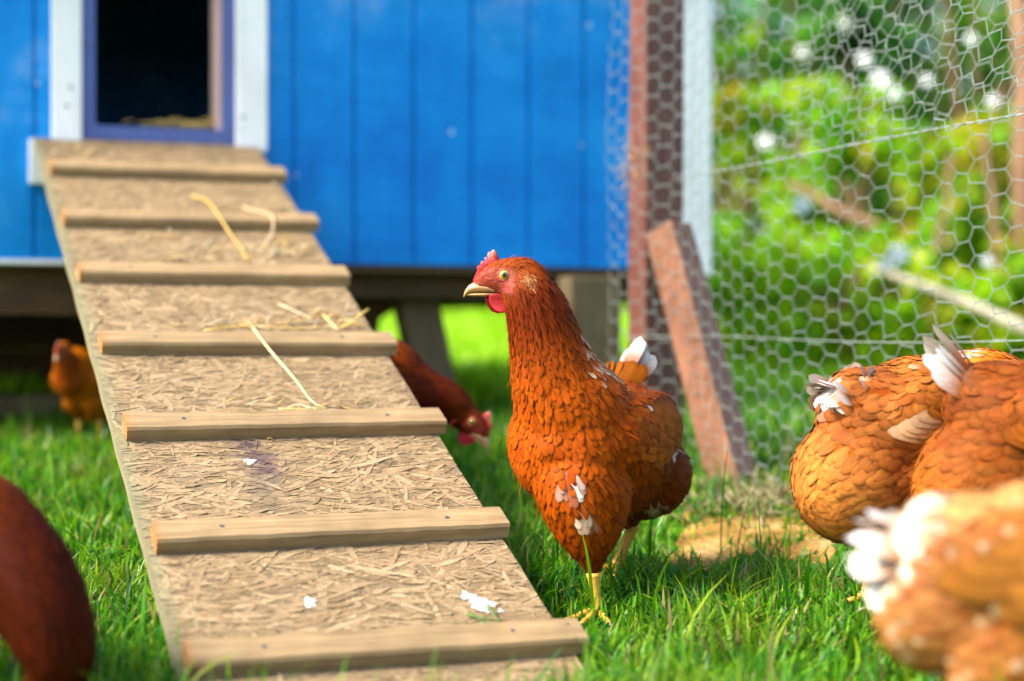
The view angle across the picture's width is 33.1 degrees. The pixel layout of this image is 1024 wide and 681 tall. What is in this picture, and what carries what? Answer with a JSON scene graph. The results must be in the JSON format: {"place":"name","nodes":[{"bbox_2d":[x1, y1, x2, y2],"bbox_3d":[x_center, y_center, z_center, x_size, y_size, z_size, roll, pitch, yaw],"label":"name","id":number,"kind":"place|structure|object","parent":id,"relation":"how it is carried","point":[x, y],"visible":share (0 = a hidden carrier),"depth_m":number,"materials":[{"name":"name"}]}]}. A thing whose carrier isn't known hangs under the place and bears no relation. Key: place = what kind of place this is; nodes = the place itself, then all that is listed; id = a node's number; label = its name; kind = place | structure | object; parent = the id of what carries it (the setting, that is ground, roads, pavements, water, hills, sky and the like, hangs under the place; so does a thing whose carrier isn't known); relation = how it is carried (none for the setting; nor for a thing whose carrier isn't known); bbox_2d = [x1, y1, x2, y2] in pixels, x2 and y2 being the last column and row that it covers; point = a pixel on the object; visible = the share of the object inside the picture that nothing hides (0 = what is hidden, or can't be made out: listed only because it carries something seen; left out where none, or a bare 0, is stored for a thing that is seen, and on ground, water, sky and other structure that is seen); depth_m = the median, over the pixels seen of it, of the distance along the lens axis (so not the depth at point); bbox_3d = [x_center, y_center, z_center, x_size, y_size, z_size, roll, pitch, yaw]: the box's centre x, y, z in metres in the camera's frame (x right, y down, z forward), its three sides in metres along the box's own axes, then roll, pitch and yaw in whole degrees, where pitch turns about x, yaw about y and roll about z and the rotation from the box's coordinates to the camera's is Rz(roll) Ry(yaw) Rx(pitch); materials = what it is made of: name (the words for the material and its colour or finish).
{"place":"outdoors","nodes":[
{"label":"outdoors","id":0,"kind":"place"},
{"bbox_2d":[0,305,1019,680],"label":"ground","id":1,"kind":"structure","parent":0,"point":[673,528],"depth_m":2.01,"materials":[{"name":"green plant"}]},
{"bbox_2d":[0,475,101,680],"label":"hen","id":2,"kind":"object","parent":1,"relation":"on","point":[48,631],"visible":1,"depth_m":1.35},
{"bbox_2d":[49,341,106,440],"bbox_3d":[-0.682,0.084,2.748,0.101,0.167,0.213,0,0,10],"label":"hen","id":3,"kind":"object","parent":1,"relation":"on","point":[73,382],"visible":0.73,"depth_m":2.70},
{"bbox_2d":[34,138,589,680],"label":"chicken ramp","id":4,"kind":"structure","parent":1,"relation":"on","point":[374,526],"depth_m":1.86,"materials":[{"name":"brown wood"}]},
{"bbox_2d":[192,195,247,261],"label":"straw stalk","id":5,"kind":"object","parent":4,"relation":"on","point":[215,210],"visible":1,"depth_m":2.46,"materials":[{"name":"yellow plant"}]},
{"bbox_2d":[74,141,367,439],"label":"straw litter","id":6,"kind":"object","parent":4,"relation":"on","point":[285,244],"visible":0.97,"depth_m":2.36,"materials":[{"name":"beige plant"}]},
{"bbox_2d":[243,459,257,464],"bbox_3d":[-0.279,0.129,1.834,0.012,0.007,0.017,0,0,32],"label":"dropping","id":7,"kind":"object","parent":4,"relation":"on","point":[251,461],"visible":1,"depth_m":1.83,"materials":[{"name":"white"}]},
{"bbox_2d":[241,206,273,253],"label":"straw stalk","id":8,"kind":"object","parent":4,"relation":"on","point":[270,215],"visible":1,"depth_m":2.50,"materials":[{"name":"beige plant"}]},
{"bbox_2d":[204,325,329,330],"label":"straw stalk","id":9,"kind":"object","parent":4,"relation":"on","point":[262,326],"visible":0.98,"depth_m":2.16,"materials":[{"name":"yellow plant"}]},
{"bbox_2d":[252,327,326,407],"bbox_3d":[-0.269,0.031,2.041,0.013,0.096,0.172,0,0,-38],"label":"straw stalk","id":10,"kind":"object","parent":4,"relation":"on","point":[274,355],"visible":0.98,"depth_m":2.04,"materials":[{"name":"beige plant"}]},
{"bbox_2d":[278,303,312,318],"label":"straw stalk","id":11,"kind":"object","parent":4,"relation":"on","point":[292,310],"visible":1,"depth_m":2.23,"materials":[{"name":"beige plant"}]},
{"bbox_2d":[278,408,327,409],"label":"straw stalk","id":12,"kind":"object","parent":4,"relation":"on","point":[299,408],"visible":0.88,"depth_m":1.96,"materials":[{"name":"beige plant"}]},
{"bbox_2d":[304,596,317,607],"bbox_3d":[-0.186,0.242,1.594,0.013,0.009,0.019,0,0,0],"label":"dropping","id":13,"kind":"object","parent":4,"relation":"on","point":[308,603],"visible":1,"depth_m":1.59,"materials":[{"name":"white"}]},
{"bbox_2d":[322,314,338,329],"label":"straw stalk","id":14,"kind":"object","parent":4,"relation":"on","point":[324,316],"visible":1,"depth_m":2.21,"materials":[{"name":"yellow plant"}]},
{"bbox_2d":[340,308,368,327],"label":"straw stalk","id":15,"kind":"object","parent":4,"relation":"on","point":[353,321],"visible":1,"depth_m":2.20,"materials":[{"name":"yellow plant"}]},
{"bbox_2d":[460,590,496,612],"bbox_3d":[-0.034,0.248,1.636,0.038,0.018,0.025,0,0,18],"label":"dropping","id":16,"kind":"object","parent":4,"relation":"on","point":[476,601],"visible":1,"depth_m":1.64,"materials":[{"name":"white"}]},
{"bbox_2d":[466,604,502,622],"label":"grass sprig","id":17,"kind":"object","parent":4,"relation":"on","point":[483,618],"depth_m":1.60,"materials":[{"name":"plant"}]},
{"bbox_2d":[0,0,711,422],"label":"chicken coop","id":18,"kind":"structure","parent":1,"relation":"on","point":[426,154],"depth_m":3.00,"materials":[{"name":"blue paint"}]},
{"bbox_2d":[388,338,491,448],"bbox_3d":[-0.199,0.106,2.239,0.353,0.232,0.144,0,0,12],"label":"hen","id":19,"kind":"object","parent":1,"relation":"on","point":[430,387],"visible":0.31,"depth_m":2.20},
{"bbox_2d":[441,309,504,317],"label":"bush","id":20,"kind":"object","parent":1,"relation":"on","point":[476,311],"visible":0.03,"depth_m":8.38,"materials":[{"name":"green plant"}]},
{"bbox_2d":[464,249,698,625],"bbox_3d":[0.091,0.097,1.860,0.179,0.383,0.296,0,0,28],"label":"hen","id":21,"kind":"object","parent":1,"relation":"on","point":[598,456],"visible":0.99,"depth_m":1.76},
{"bbox_2d":[621,300,627,309],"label":"bush","id":22,"kind":"object","parent":1,"relation":"on","point":[624,303],"visible":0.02,"depth_m":8.95,"materials":[{"name":"green plant"}]},
{"bbox_2d":[658,472,797,520],"bbox_3d":[0.319,0.205,2.285,0.304,0.054,0.314,0,0,0],"label":"old hay","id":23,"kind":"object","parent":1,"relation":"on","point":[772,498],"visible":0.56,"depth_m":2.23,"materials":[{"name":"plant"}]},
{"bbox_2d":[712,76,792,303],"bbox_3d":[0.667,-0.397,5.490,0.581,0.894,0.716,0,0,0],"label":"bush","id":24,"kind":"object","parent":1,"relation":"on","point":[728,130],"visible":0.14,"depth_m":5.43,"materials":[{"name":"green plant"}]},
{"bbox_2d":[670,496,834,569],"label":"bare ground","id":25,"kind":"structure","parent":1,"relation":"on","point":[708,542],"depth_m":2.08,"materials":[{"name":"beige soil"}]},
{"bbox_2d":[712,0,815,242],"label":"bush","id":26,"kind":"object","parent":1,"relation":"on","point":[730,68],"visible":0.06,"depth_m":6.85,"materials":[{"name":"green plant"}]},
{"bbox_2d":[706,208,822,362],"bbox_3d":[0.592,-0.117,4.603,0.485,0.464,0.471,0,0,0],"label":"bush","id":27,"kind":"object","parent":1,"relation":"on","point":[727,315],"visible":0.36,"depth_m":4.46,"materials":[{"name":"green plant"}]},
{"bbox_2d":[605,0,1023,495],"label":"run fence","id":28,"kind":"object","parent":1,"relation":"on","point":[672,322],"visible":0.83,"depth_m":2.50,"materials":[{"name":"metal"}]},
{"bbox_2d":[731,196,916,376],"bbox_3d":[0.725,-0.092,4.223,0.453,0.462,0.692,0,0,44],"label":"bush","id":29,"kind":"object","parent":1,"relation":"on","point":[877,243],"visible":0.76,"depth_m":4.24,"materials":[{"name":"green plant"}]},
{"bbox_2d":[742,19,914,325],"bbox_3d":[0.978,-0.426,5.350,0.590,0.994,0.836,0,0,0],"label":"bush","id":30,"kind":"object","parent":1,"relation":"on","point":[834,168],"visible":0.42,"depth_m":5.26,"materials":[{"name":"green plant"}]},
{"bbox_2d":[788,181,883,230],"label":"branch","id":31,"kind":"object","parent":30,"relation":"in","point":[823,202],"visible":0.88,"depth_m":4.72,"materials":[{"name":"brown plant"}]},
{"bbox_2d":[751,0,937,243],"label":"bush","id":32,"kind":"object","parent":1,"relation":"on","point":[804,16],"visible":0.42,"depth_m":6.52,"materials":[{"name":"green plant"}]},
{"bbox_2d":[712,0,1010,256],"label":"hedge","id":33,"kind":"object","parent":1,"relation":"on","point":[774,20],"visible":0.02,"depth_m":11.37,"materials":[{"name":"green plant"}]},
{"bbox_2d":[779,347,1019,611],"bbox_3d":[0.469,0.145,1.783,0.414,0.294,0.175,11,-4,-22],"label":"hen","id":34,"kind":"object","parent":1,"relation":"on","point":[863,440],"visible":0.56,"depth_m":1.69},
{"bbox_2d":[825,34,1001,336],"bbox_3d":[1.214,-0.386,5.107,0.570,0.923,0.756,0,0,0],"label":"bush","id":35,"kind":"object","parent":1,"relation":"on","point":[913,151],"visible":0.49,"depth_m":5.09,"materials":[{"name":"green plant"}]},
{"bbox_2d":[854,0,1013,281],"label":"bush","id":36,"kind":"object","parent":1,"relation":"on","point":[980,73],"visible":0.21,"depth_m":6.38,"materials":[{"name":"green plant"}]},
{"bbox_2d":[845,478,1023,680],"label":"hen","id":37,"kind":"object","parent":1,"relation":"on","point":[942,574],"visible":1,"depth_m":1.18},
{"bbox_2d":[847,244,1023,365],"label":"bush","id":38,"kind":"object","parent":1,"relation":"on","point":[965,324],"visible":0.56,"depth_m":4.13,"materials":[{"name":"green plant"}]},
{"bbox_2d":[870,265,1023,334],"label":"branch","id":39,"kind":"object","parent":38,"relation":"attached to","point":[978,308],"visible":0.91,"depth_m":3.90,"materials":[{"name":"beige wood"}]},
{"bbox_2d":[931,154,952,305],"bbox_3d":[1.128,-0.156,4.494,0.026,0.685,0.240,0,0,25],"label":"tree trunk","id":40,"kind":"object","parent":1,"relation":"on","point":[942,222],"visible":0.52,"depth_m":4.49,"materials":[{"name":"brown plant"}]},
{"bbox_2d":[901,324,1023,506],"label":"hen","id":41,"kind":"object","parent":1,"relation":"on","point":[974,441],"visible":0.5,"depth_m":1.59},
{"bbox_2d":[945,95,1013,274],"bbox_3d":[1.455,-0.300,4.945,0.764,0.804,0.517,0,0,-32],"label":"bush","id":42,"kind":"object","parent":1,"relation":"on","point":[1000,155],"visible":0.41,"depth_m":4.93,"materials":[{"name":"green plant"}]},
{"bbox_2d":[980,134,1001,271],"bbox_3d":[1.259,-0.183,4.495,0.030,0.739,0.224,0,0,4],"label":"tree trunk","id":43,"kind":"object","parent":1,"relation":"on","point":[993,207],"visible":0.42,"depth_m":4.52,"materials":[{"name":"brown plant"}]},
{"bbox_2d":[972,232,1023,359],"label":"bush","id":44,"kind":"object","parent":1,"relation":"on","point":[1013,264],"visible":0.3,"depth_m":4.10,"materials":[{"name":"green plant"}]},
{"bbox_2d":[982,19,1013,232],"bbox_3d":[2.056,-0.767,6.181,0.760,1.575,0.749,0,0,0],"label":"bush","id":45,"kind":"object","parent":1,"relation":"on","point":[1005,53],"visible":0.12,"depth_m":6.15,"materials":[{"name":"green plant"}]},
{"bbox_2d":[1008,0,1023,246],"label":"tree trunk","id":46,"kind":"object","parent":1,"relation":"on","point":[1017,162],"visible":0.69,"depth_m":4.41,"materials":[{"name":"brown plant"}]},
{"bbox_2d":[712,0,1005,233],"label":"sky","id":47,"kind":"structure","parent":0,"point":[739,2],"materials":[{"name":"white"}]}
]}

